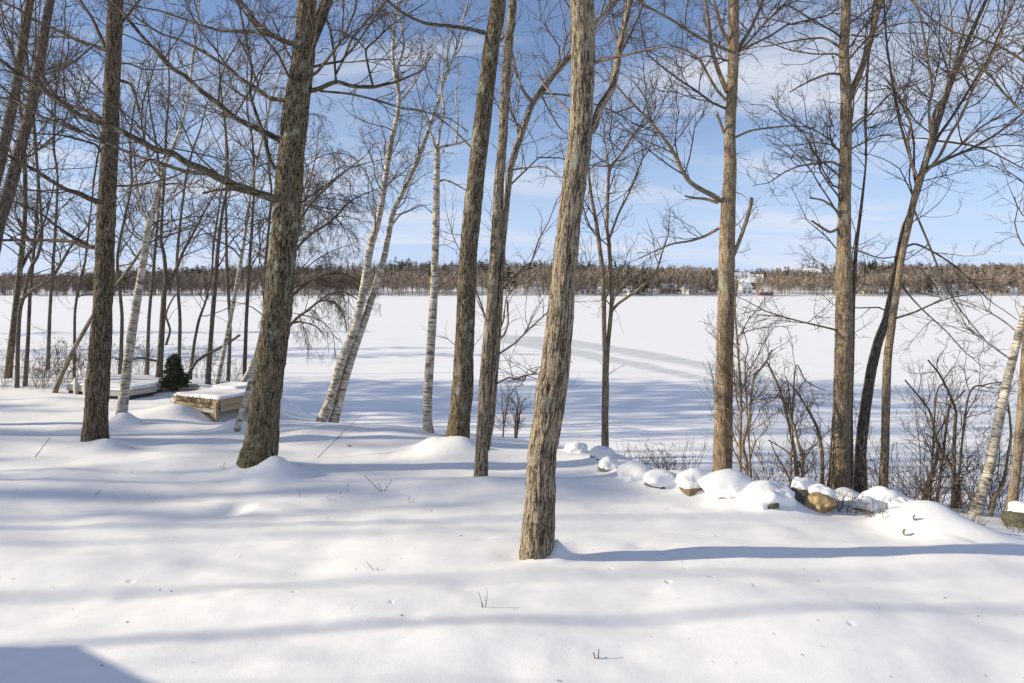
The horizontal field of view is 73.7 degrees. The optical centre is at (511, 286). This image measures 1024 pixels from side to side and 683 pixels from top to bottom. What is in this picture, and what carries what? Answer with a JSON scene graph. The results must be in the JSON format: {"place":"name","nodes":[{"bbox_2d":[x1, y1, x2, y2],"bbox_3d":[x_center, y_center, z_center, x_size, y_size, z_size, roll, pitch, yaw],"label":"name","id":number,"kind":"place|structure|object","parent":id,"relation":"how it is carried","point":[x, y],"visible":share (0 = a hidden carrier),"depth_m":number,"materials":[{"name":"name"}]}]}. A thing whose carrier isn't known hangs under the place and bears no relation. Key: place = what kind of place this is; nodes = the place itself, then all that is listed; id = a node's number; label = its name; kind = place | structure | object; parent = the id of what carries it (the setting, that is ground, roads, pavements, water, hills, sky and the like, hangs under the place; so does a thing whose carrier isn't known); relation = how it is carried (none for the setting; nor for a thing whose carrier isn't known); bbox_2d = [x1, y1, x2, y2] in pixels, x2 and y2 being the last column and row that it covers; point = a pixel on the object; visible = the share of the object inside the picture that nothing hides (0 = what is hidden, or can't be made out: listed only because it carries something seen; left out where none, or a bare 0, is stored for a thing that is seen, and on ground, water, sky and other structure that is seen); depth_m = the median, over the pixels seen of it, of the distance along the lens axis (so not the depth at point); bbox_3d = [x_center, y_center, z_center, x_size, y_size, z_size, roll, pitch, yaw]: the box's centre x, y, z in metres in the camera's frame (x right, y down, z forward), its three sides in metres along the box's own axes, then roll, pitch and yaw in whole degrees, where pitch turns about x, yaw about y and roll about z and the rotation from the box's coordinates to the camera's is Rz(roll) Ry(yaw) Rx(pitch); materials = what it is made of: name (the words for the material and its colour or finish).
{"place":"outdoors","nodes":[
{"label":"outdoors","id":0,"kind":"place"},
{"bbox_2d":[0,368,1023,682],"bbox_3d":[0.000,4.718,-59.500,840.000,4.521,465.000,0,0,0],"label":"snowy ground","id":1,"kind":"structure","parent":0,"point":[178,556],"depth_m":6.47,"materials":[{"name":"white snow"}]},
{"bbox_2d":[0,339,22,388],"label":"shrub","id":2,"kind":"object","parent":1,"relation":"on","point":[10,369],"visible":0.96,"depth_m":18.60,"materials":[{"name":"beige plant"}]},
{"bbox_2d":[0,0,68,378],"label":"hardwood tree","id":3,"kind":"object","parent":1,"relation":"on","point":[16,301],"visible":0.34,"depth_m":19.93,"materials":[{"name":"brown plant"}]},
{"bbox_2d":[6,339,87,389],"bbox_3d":[-12.519,2.073,18.161,2.202,1.373,1.627,0,0,26],"label":"shrub","id":4,"kind":"object","parent":1,"relation":"on","point":[46,370],"visible":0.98,"depth_m":18.22,"materials":[{"name":"beige plant"}]},
{"bbox_2d":[0,0,102,369],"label":"hardwood tree","id":5,"kind":"object","parent":1,"relation":"on","point":[48,330],"visible":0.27,"depth_m":23.96,"materials":[{"name":"brown plant"}]},
{"bbox_2d":[0,0,104,252],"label":"hardwood tree","id":6,"kind":"object","parent":1,"relation":"on","point":[13,174],"visible":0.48,"depth_m":12.45,"materials":[{"name":"brown plant"}]},
{"bbox_2d":[35,332,87,382],"bbox_3d":[-12.525,1.981,19.294,1.895,1.517,1.779,0,0,0],"label":"shrub","id":7,"kind":"object","parent":1,"relation":"on","point":[74,369],"visible":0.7,"depth_m":19.20,"materials":[{"name":"beige plant"}]},
{"bbox_2d":[0,0,130,386],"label":"hardwood tree","id":8,"kind":"object","parent":1,"relation":"on","point":[28,327],"visible":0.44,"depth_m":18.78,"materials":[{"name":"brown plant"}]},
{"bbox_2d":[0,0,143,186],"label":"hardwood tree","id":9,"kind":"object","parent":1,"relation":"on","point":[26,22],"visible":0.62,"depth_m":13.42,"materials":[{"name":"grey plant"}]},
{"bbox_2d":[0,0,149,387],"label":"hardwood tree","id":10,"kind":"object","parent":1,"relation":"on","point":[25,294],"visible":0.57,"depth_m":18.41,"materials":[{"name":"brown plant"}]},
{"bbox_2d":[52,337,114,377],"bbox_3d":[-12.945,2.095,20.601,1.736,1.368,1.234,0,0,-20],"label":"shrub","id":11,"kind":"object","parent":1,"relation":"on","point":[81,372],"visible":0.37,"depth_m":20.46,"materials":[{"name":"beige plant"}]},
{"bbox_2d":[45,94,159,379],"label":"hardwood tree","id":12,"kind":"object","parent":1,"relation":"on","point":[78,295],"visible":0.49,"depth_m":19.98,"materials":[{"name":"grey plant"}]},
{"bbox_2d":[0,0,206,441],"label":"hardwood tree","id":13,"kind":"object","parent":1,"relation":"on","point":[95,426],"visible":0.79,"depth_m":11.89,"materials":[{"name":"brown plant"}]},
{"bbox_2d":[66,378,155,399],"bbox_3d":[-10.257,2.545,17.406,2.357,0.475,0.874,0,0,25],"label":"dock section","id":14,"kind":"object","parent":1,"relation":"on","point":[75,387],"visible":0.38,"depth_m":17.16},
{"bbox_2d":[52,201,186,392],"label":"hardwood tree","id":15,"kind":"object","parent":1,"relation":"on","point":[70,356],"visible":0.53,"depth_m":17.47,"materials":[{"name":"grey plant"}]},
{"bbox_2d":[69,53,183,373],"bbox_3d":[-14.270,-2.512,26.451,3.443,12.469,4.783,0,0,0],"label":"hardwood tree","id":16,"kind":"object","parent":1,"relation":"on","point":[119,246],"visible":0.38,"depth_m":25.96,"materials":[{"name":"grey plant"}]},
{"bbox_2d":[110,335,156,374],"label":"shrub","id":17,"kind":"object","parent":1,"relation":"on","point":[113,357],"visible":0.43,"depth_m":22.21,"materials":[{"name":"beige plant"}]},
{"bbox_2d":[109,381,164,399],"bbox_3d":[-9.594,2.623,17.319,0.750,0.336,1.326,0,0,11],"label":"dock section","id":18,"kind":"object","parent":1,"relation":"on","point":[114,392],"visible":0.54,"depth_m":17.15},
{"bbox_2d":[117,335,172,374],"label":"shrub","id":19,"kind":"object","parent":1,"relation":"on","point":[146,363],"visible":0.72,"depth_m":22.58,"materials":[{"name":"beige plant"}]},
{"bbox_2d":[95,38,196,374],"bbox_3d":[-12.213,-2.358,23.580,3.671,11.712,4.875,0,0,-38],"label":"hardwood tree","id":20,"kind":"object","parent":1,"relation":"on","point":[154,258],"visible":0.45,"depth_m":23.95,"materials":[{"name":"grey plant"}]},
{"bbox_2d":[157,353,191,390],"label":"evergreen tree","id":21,"kind":"object","parent":1,"relation":"on","point":[175,376],"visible":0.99,"depth_m":17.91,"materials":[{"name":"green plant"}]},
{"bbox_2d":[98,8,255,377],"bbox_3d":[-9.907,-2.852,20.631,4.245,11.855,3.817,0,0,-15],"label":"hardwood tree","id":22,"kind":"object","parent":1,"relation":"on","point":[161,335],"visible":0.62,"depth_m":20.95,"materials":[{"name":"grey plant"}]},
{"bbox_2d":[162,384,199,389],"bbox_3d":[-8.847,2.659,18.201,0.950,0.102,0.282,0,0,-14],"label":"plank stack","id":23,"kind":"object","parent":1,"relation":"on","point":[193,386],"visible":0.49,"depth_m":18.15,"materials":[{"name":"wood"}]},
{"bbox_2d":[86,0,284,414],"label":"birch tree","id":24,"kind":"object","parent":1,"relation":"on","point":[124,391],"visible":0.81,"depth_m":13.97,"materials":[{"name":"white plant"}]},
{"bbox_2d":[127,82,249,357],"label":"hardwood tree","id":25,"kind":"object","parent":1,"relation":"on","point":[177,275],"visible":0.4,"depth_m":26.98,"materials":[{"name":"grey plant"}]},
{"bbox_2d":[168,337,222,378],"bbox_3d":[-10.153,2.339,21.974,1.606,1.481,1.413,0,0,43],"label":"shrub","id":26,"kind":"object","parent":1,"relation":"on","point":[195,372],"visible":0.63,"depth_m":21.99,"materials":[{"name":"beige plant"}]},
{"bbox_2d":[168,381,250,421],"bbox_3d":[-6.778,2.817,16.107,1.608,0.933,1.842,0,0,26],"label":"dock section","id":27,"kind":"object","parent":1,"relation":"on","point":[228,396],"visible":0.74,"depth_m":15.40,"materials":[{"name":"white wood"}]},
{"bbox_2d":[155,1,271,384],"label":"hardwood tree","id":28,"kind":"object","parent":1,"relation":"on","point":[211,329],"visible":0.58,"depth_m":19.44,"materials":[{"name":"grey plant"}]},
{"bbox_2d":[187,306,248,383],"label":"hardwood tree","id":29,"kind":"object","parent":1,"relation":"on","point":[196,361],"visible":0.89,"depth_m":18.97,"materials":[{"name":"grey plant"}]},
{"bbox_2d":[178,136,260,379],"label":"hardwood tree","id":30,"kind":"object","parent":1,"relation":"on","point":[200,316],"visible":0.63,"depth_m":20.46,"materials":[{"name":"grey plant"}]},
{"bbox_2d":[203,358,248,382],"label":"shrub","id":31,"kind":"object","parent":1,"relation":"on","point":[234,369],"visible":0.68,"depth_m":21.03,"materials":[{"name":"beige plant"}]},
{"bbox_2d":[180,48,272,381],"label":"hardwood tree","id":32,"kind":"object","parent":1,"relation":"on","point":[228,286],"visible":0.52,"depth_m":25.96,"materials":[{"name":"brown plant"}]},
{"bbox_2d":[0,0,467,468],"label":"hardwood tree","id":33,"kind":"object","parent":1,"relation":"on","point":[261,440],"visible":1,"depth_m":10.15,"materials":[{"name":"brown plant"}]},
{"bbox_2d":[155,0,345,384],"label":"birch tree","id":34,"kind":"object","parent":1,"relation":"on","point":[224,347],"visible":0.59,"depth_m":18.45,"materials":[{"name":"white plant"}]},
{"bbox_2d":[179,33,326,376],"bbox_3d":[-7.746,-2.101,20.547,4.280,11.064,2.792,0,0,0],"label":"hardwood tree","id":35,"kind":"object","parent":1,"relation":"on","point":[247,299],"visible":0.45,"depth_m":20.46,"materials":[{"name":"grey plant"}]},
{"bbox_2d":[204,80,324,312],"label":"hardwood tree","id":36,"kind":"object","parent":1,"relation":"on","point":[269,224],"visible":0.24,"depth_m":24.95,"materials":[{"name":"grey plant"}]},
{"bbox_2d":[204,117,334,431],"bbox_3d":[-4.459,-0.623,12.717,2.019,7.260,2.835,0,0,-31],"label":"birch tree","id":37,"kind":"object","parent":1,"relation":"on","point":[238,423],"visible":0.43,"depth_m":12.86,"materials":[{"name":"white plant"}]},
{"bbox_2d":[240,132,328,381],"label":"birch tree","id":38,"kind":"object","parent":1,"relation":"on","point":[245,377],"visible":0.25,"depth_m":17.47,"materials":[{"name":"white plant"}]},
{"bbox_2d":[233,52,414,365],"bbox_3d":[-4.708,-1.192,17.122,4.493,9.282,3.618,0,0,0],"label":"hardwood tree","id":39,"kind":"object","parent":1,"relation":"on","point":[329,223],"visible":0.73,"depth_m":16.93,"materials":[{"name":"brown plant"}]},
{"bbox_2d":[315,0,447,421],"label":"birch tree","id":40,"kind":"object","parent":1,"relation":"on","point":[325,411],"visible":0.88,"depth_m":15.93,"materials":[{"name":"white plant"}]},
{"bbox_2d":[328,0,488,422],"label":"birch tree","id":41,"kind":"object","parent":1,"relation":"on","point":[334,417],"visible":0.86,"depth_m":16.09,"materials":[{"name":"white plant"}]},
{"bbox_2d":[400,11,485,432],"bbox_3d":[-1.310,-1.190,13.372,1.462,8.611,1.409,0,0,17],"label":"birch tree","id":42,"kind":"object","parent":1,"relation":"on","point":[428,381],"visible":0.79,"depth_m":13.24,"materials":[{"name":"white plant"}]},
{"bbox_2d":[387,0,525,438],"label":"hardwood tree","id":43,"kind":"object","parent":1,"relation":"on","point":[459,418],"visible":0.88,"depth_m":11.89,"materials":[{"name":"brown plant"}]},
{"bbox_2d":[494,385,515,436],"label":"sapling","id":44,"kind":"object","parent":1,"relation":"on","point":[503,415],"visible":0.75,"depth_m":15.20,"materials":[{"name":"brown plant"}]},
{"bbox_2d":[499,381,531,437],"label":"sapling","id":45,"kind":"object","parent":1,"relation":"on","point":[516,426],"visible":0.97,"depth_m":15.00,"materials":[{"name":"brown plant"}]},
{"bbox_2d":[432,0,688,476],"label":"hardwood tree","id":46,"kind":"object","parent":1,"relation":"on","point":[490,357],"visible":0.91,"depth_m":9.55,"materials":[{"name":"brown plant"}]},
{"bbox_2d":[564,442,587,452],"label":"boulder","id":47,"kind":"object","parent":1,"relation":"on","point":[578,447],"visible":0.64,"depth_m":11.65,"materials":[{"name":"grey stone"}]},
{"bbox_2d":[508,0,688,559],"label":"hardwood tree","id":48,"kind":"object","parent":1,"relation":"on","point":[537,540],"visible":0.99,"depth_m":6.73,"materials":[{"name":"brown plant"}]},
{"bbox_2d":[590,445,615,459],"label":"boulder","id":49,"kind":"object","parent":1,"relation":"on","point":[599,452],"visible":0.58,"depth_m":10.66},
{"bbox_2d":[598,456,618,471],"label":"boulder","id":50,"kind":"object","parent":1,"relation":"on","point":[607,463],"visible":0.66,"depth_m":9.97,"materials":[{"name":"grey stone"}]},
{"bbox_2d":[522,6,705,446],"bbox_3d":[1.968,-1.163,14.772,3.551,10.395,3.911,0,0,44],"label":"hardwood tree","id":51,"kind":"object","parent":1,"relation":"on","point":[606,338],"visible":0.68,"depth_m":14.67,"materials":[{"name":"beige plant"}]},
{"bbox_2d":[616,461,652,481],"bbox_3d":[1.730,2.632,9.588,0.477,0.359,0.505,0,0,-16],"label":"boulder","id":52,"kind":"object","parent":1,"relation":"on","point":[630,471],"visible":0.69,"depth_m":9.47,"materials":[{"name":"grey stone"}]},
{"bbox_2d":[624,437,654,464],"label":"shrub","id":53,"kind":"object","parent":1,"relation":"on","point":[640,454],"visible":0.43,"depth_m":14.21,"materials":[{"name":"beige plant"}]},
{"bbox_2d":[643,469,675,488],"bbox_3d":[2.005,2.618,9.225,0.461,0.309,0.385,0,0,0],"label":"boulder","id":54,"kind":"object","parent":1,"relation":"on","point":[660,478],"visible":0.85,"depth_m":9.10,"materials":[{"name":"grey stone"}]},
{"bbox_2d":[633,442,695,469],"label":"shrub","id":55,"kind":"object","parent":1,"relation":"on","point":[666,463],"visible":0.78,"depth_m":12.78,"materials":[{"name":"beige plant"}]},
{"bbox_2d":[675,468,705,495],"bbox_3d":[2.408,2.644,9.091,0.446,0.453,0.350,0,0,-29],"label":"boulder","id":56,"kind":"object","parent":1,"relation":"on","point":[687,482],"visible":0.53,"depth_m":8.98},
{"bbox_2d":[679,431,708,469],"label":"shrub","id":57,"kind":"object","parent":1,"relation":"on","point":[684,458],"visible":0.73,"depth_m":13.44,"materials":[{"name":"beige plant"}]},
{"bbox_2d":[698,469,752,498],"bbox_3d":[2.798,2.700,8.943,0.726,0.633,0.538,0,0,0],"label":"boulder","id":58,"kind":"object","parent":1,"relation":"on","point":[726,484],"visible":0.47,"depth_m":8.76,"materials":[{"name":"beige stone"}]},
{"bbox_2d":[561,0,895,471],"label":"hardwood tree","id":59,"kind":"object","parent":1,"relation":"on","point":[728,248],"visible":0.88,"depth_m":11.98,"materials":[{"name":"beige plant"}]},
{"bbox_2d":[698,269,833,475],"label":"sapling","id":60,"kind":"object","parent":1,"relation":"on","point":[742,442],"visible":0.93,"depth_m":11.61,"materials":[{"name":"brown plant"}]},
{"bbox_2d":[736,480,796,509],"bbox_3d":[3.253,2.718,8.685,0.781,0.482,0.593,0,0,-21],"label":"boulder","id":61,"kind":"object","parent":1,"relation":"on","point":[764,494],"visible":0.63,"depth_m":8.50,"materials":[{"name":"stone"}]},
{"bbox_2d":[717,430,842,486],"bbox_3d":[4.383,2.909,11.191,1.717,1.068,1.437,0,0,-41],"label":"shrub","id":62,"kind":"object","parent":1,"relation":"on","point":[784,470],"visible":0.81,"depth_m":11.19,"materials":[{"name":"beige plant"}]},
{"bbox_2d":[737,334,854,487],"bbox_3d":[4.721,2.152,11.397,1.441,2.793,1.682,0,0,-31],"label":"shrub","id":63,"kind":"object","parent":1,"relation":"on","point":[791,424],"visible":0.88,"depth_m":11.43,"materials":[{"name":"beige plant"}]},
{"bbox_2d":[790,476,816,504],"bbox_3d":[3.709,2.738,8.870,0.562,0.511,0.518,0,0,28],"label":"boulder","id":64,"kind":"object","parent":1,"relation":"on","point":[799,487],"visible":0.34,"depth_m":8.82,"materials":[{"name":"stone"}]},
{"bbox_2d":[751,427,880,489],"bbox_3d":[5.067,2.969,11.447,1.752,1.327,1.628,0,0,0],"label":"shrub","id":65,"kind":"object","parent":1,"relation":"on","point":[836,472],"visible":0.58,"depth_m":11.48,"materials":[{"name":"beige plant"}]},
{"bbox_2d":[804,484,836,513],"bbox_3d":[3.906,2.704,8.678,0.417,0.398,0.423,0,0,33],"label":"boulder","id":66,"kind":"object","parent":1,"relation":"on","point":[820,498],"visible":0.84,"depth_m":8.56,"materials":[{"name":"beige stone"}]},
{"bbox_2d":[718,0,967,488],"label":"hardwood tree","id":67,"kind":"object","parent":1,"relation":"on","point":[842,381],"visible":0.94,"depth_m":11.70,"materials":[{"name":"beige plant"}]},
{"bbox_2d":[834,487,859,500],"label":"boulder","id":68,"kind":"object","parent":1,"relation":"on","point":[850,494],"visible":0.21,"depth_m":9.40,"materials":[{"name":"grey stone"}]},
{"bbox_2d":[830,484,876,513],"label":"shrub","id":69,"kind":"object","parent":1,"relation":"on","point":[842,506],"visible":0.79,"depth_m":8.69,"materials":[{"name":"beige plant"}]},
{"bbox_2d":[852,496,877,512],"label":"boulder","id":70,"kind":"object","parent":1,"relation":"on","point":[868,499],"visible":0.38,"depth_m":8.69,"materials":[{"name":"grey stone"}]},
{"bbox_2d":[853,497,891,517],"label":"shrub","id":71,"kind":"object","parent":1,"relation":"on","point":[868,513],"visible":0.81,"depth_m":8.26,"materials":[{"name":"beige plant"}]},
{"bbox_2d":[785,0,970,489],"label":"hardwood tree","id":72,"kind":"object","parent":1,"relation":"on","point":[854,257],"visible":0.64,"depth_m":12.58,"materials":[{"name":"brown plant"}]},
{"bbox_2d":[856,486,913,508],"bbox_3d":[4.926,2.898,9.024,0.728,0.550,0.581,0,0,0],"label":"boulder","id":73,"kind":"object","parent":1,"relation":"on","point":[879,493],"visible":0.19,"depth_m":8.90,"materials":[{"name":"grey stone"}]},
{"bbox_2d":[887,496,913,508],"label":"boulder","id":74,"kind":"object","parent":1,"relation":"on","point":[897,501],"visible":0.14,"depth_m":8.73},
{"bbox_2d":[848,435,966,501],"bbox_3d":[6.024,2.886,10.595,1.626,1.232,1.868,0,0,0],"label":"shrub","id":75,"kind":"object","parent":1,"relation":"on","point":[903,492],"visible":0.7,"depth_m":10.48,"materials":[{"name":"beige plant"}]},
{"bbox_2d":[791,360,1023,504],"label":"shrub","id":76,"kind":"object","parent":1,"relation":"on","point":[970,414],"visible":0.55,"depth_m":12.41,"materials":[{"name":"beige plant"}]},
{"bbox_2d":[807,0,1023,493],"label":"hardwood tree","id":77,"kind":"object","parent":1,"relation":"on","point":[867,392],"visible":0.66,"depth_m":11.96,"materials":[{"name":"brown plant"}]},
{"bbox_2d":[833,0,1023,488],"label":"hardwood tree","id":78,"kind":"object","parent":1,"relation":"on","point":[886,389],"visible":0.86,"depth_m":11.46,"materials":[{"name":"beige plant"}]},
{"bbox_2d":[875,436,1023,511],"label":"shrub","id":79,"kind":"object","parent":1,"relation":"on","point":[961,505],"visible":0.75,"depth_m":10.33,"materials":[{"name":"beige plant"}]},
{"bbox_2d":[878,0,1023,510],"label":"hardwood tree","id":80,"kind":"object","parent":1,"relation":"on","point":[1015,473],"visible":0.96,"depth_m":9.85,"materials":[{"name":"beige plant"}]},
{"bbox_2d":[903,357,1004,502],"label":"sapling","id":81,"kind":"object","parent":1,"relation":"on","point":[934,424],"visible":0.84,"depth_m":10.62,"materials":[{"name":"brown plant"}]},
{"bbox_2d":[892,334,1017,508],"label":"sapling","id":82,"kind":"object","parent":1,"relation":"on","point":[953,460],"visible":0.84,"depth_m":10.36,"materials":[{"name":"brown plant"}]},
{"bbox_2d":[890,0,1023,515],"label":"birch tree","id":83,"kind":"object","parent":1,"relation":"on","point":[987,474],"visible":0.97,"depth_m":9.96,"materials":[{"name":"white plant"}]},
{"bbox_2d":[913,369,1023,508],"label":"shrub","id":84,"kind":"object","parent":1,"relation":"on","point":[976,441],"visible":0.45,"depth_m":12.61,"materials":[{"name":"beige plant"}]},
{"bbox_2d":[953,503,997,524],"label":"shrub","id":85,"kind":"object","parent":1,"relation":"on","point":[976,515],"visible":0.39,"depth_m":8.93,"materials":[{"name":"beige plant"}]},
{"bbox_2d":[929,432,1023,511],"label":"shrub","id":86,"kind":"object","parent":1,"relation":"on","point":[1002,493],"visible":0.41,"depth_m":10.75,"materials":[{"name":"beige plant"}]},
{"bbox_2d":[977,371,1018,516],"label":"sapling","id":87,"kind":"object","parent":1,"relation":"on","point":[995,496],"visible":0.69,"depth_m":9.99,"materials":[{"name":"beige plant"}]},
{"bbox_2d":[997,514,1023,531],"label":"shrub","id":88,"kind":"object","parent":1,"relation":"on","point":[1010,522],"visible":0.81,"depth_m":8.66,"materials":[{"name":"beige plant"}]},
{"bbox_2d":[1000,501,1023,528],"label":"boulder","id":89,"kind":"object","parent":1,"relation":"on","point":[1015,510],"visible":0.73,"depth_m":8.97,"materials":[{"name":"stone"}]},
{"bbox_2d":[0,297,1023,510],"bbox_3d":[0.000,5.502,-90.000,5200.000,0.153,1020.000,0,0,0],"label":"frozen lake","id":90,"kind":"structure","parent":0,"point":[660,352],"depth_m":50.55,"materials":[{"name":"white snow"}]},
{"bbox_2d":[0,265,1023,296],"bbox_3d":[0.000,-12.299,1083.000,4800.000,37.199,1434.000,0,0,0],"label":"hills","id":91,"kind":"structure","parent":0,"point":[407,293],"depth_m":402.68,"materials":[{"name":"plant"}]},
{"bbox_2d":[0,259,1023,295],"bbox_3d":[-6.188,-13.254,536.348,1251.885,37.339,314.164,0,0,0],"label":"distant bare woods","id":92,"kind":"object","parent":91,"relation":"on","point":[399,280],"visible":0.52,"depth_m":409.42,"materials":[{"name":"brown plant"}]},
{"bbox_2d":[0,256,1023,293],"bbox_3d":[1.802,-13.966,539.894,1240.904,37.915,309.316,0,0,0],"label":"distant evergreens","id":93,"kind":"object","parent":91,"relation":"on","point":[582,266],"visible":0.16,"depth_m":599.66,"materials":[{"name":"green plant"}]},
{"bbox_2d":[579,286,596,294],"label":"lake house","id":94,"kind":"structure","parent":91,"relation":"on","point":[583,292],"depth_m":395.49,"materials":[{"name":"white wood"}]},
{"bbox_2d":[660,283,676,293],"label":"lake house","id":95,"kind":"structure","parent":91,"relation":"on","point":[669,291],"depth_m":405.08,"materials":[{"name":"grey glass"}]},
{"bbox_2d":[680,284,699,294],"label":"lake house","id":96,"kind":"structure","parent":91,"relation":"on","point":[684,292],"depth_m":397.68,"materials":[{"name":"white glass"}]},
{"bbox_2d":[734,272,750,278],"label":"lake house","id":97,"kind":"structure","parent":91,"relation":"on","point":[740,275],"depth_m":557.61,"materials":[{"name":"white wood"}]},
{"bbox_2d":[735,282,752,293],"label":"lake house","id":98,"kind":"structure","parent":91,"relation":"on","point":[748,289],"depth_m":409.57,"materials":[{"name":"white glass"}]},
{"bbox_2d":[743,277,761,288],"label":"lake house","id":99,"kind":"structure","parent":91,"relation":"on","point":[751,280],"depth_m":466.96,"materials":[{"name":"white"}]},
{"bbox_2d":[755,287,774,295],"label":"lake house","id":100,"kind":"structure","parent":91,"relation":"on","point":[759,293],"depth_m":389.50,"materials":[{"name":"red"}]},
{"bbox_2d":[857,285,878,294],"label":"lake house","id":101,"kind":"structure","parent":91,"relation":"on","point":[867,293],"depth_m":401.22,"materials":[{"name":"grey glass"}]},
{"bbox_2d":[935,285,959,294],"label":"lake house","id":102,"kind":"structure","parent":91,"relation":"on","point":[945,291],"depth_m":395.49,"materials":[{"name":"grey glass"}]},
{"bbox_2d":[0,0,1023,275],"label":"sky","id":103,"kind":"structure","parent":0,"point":[886,203],"materials":[{"name":"blue"}]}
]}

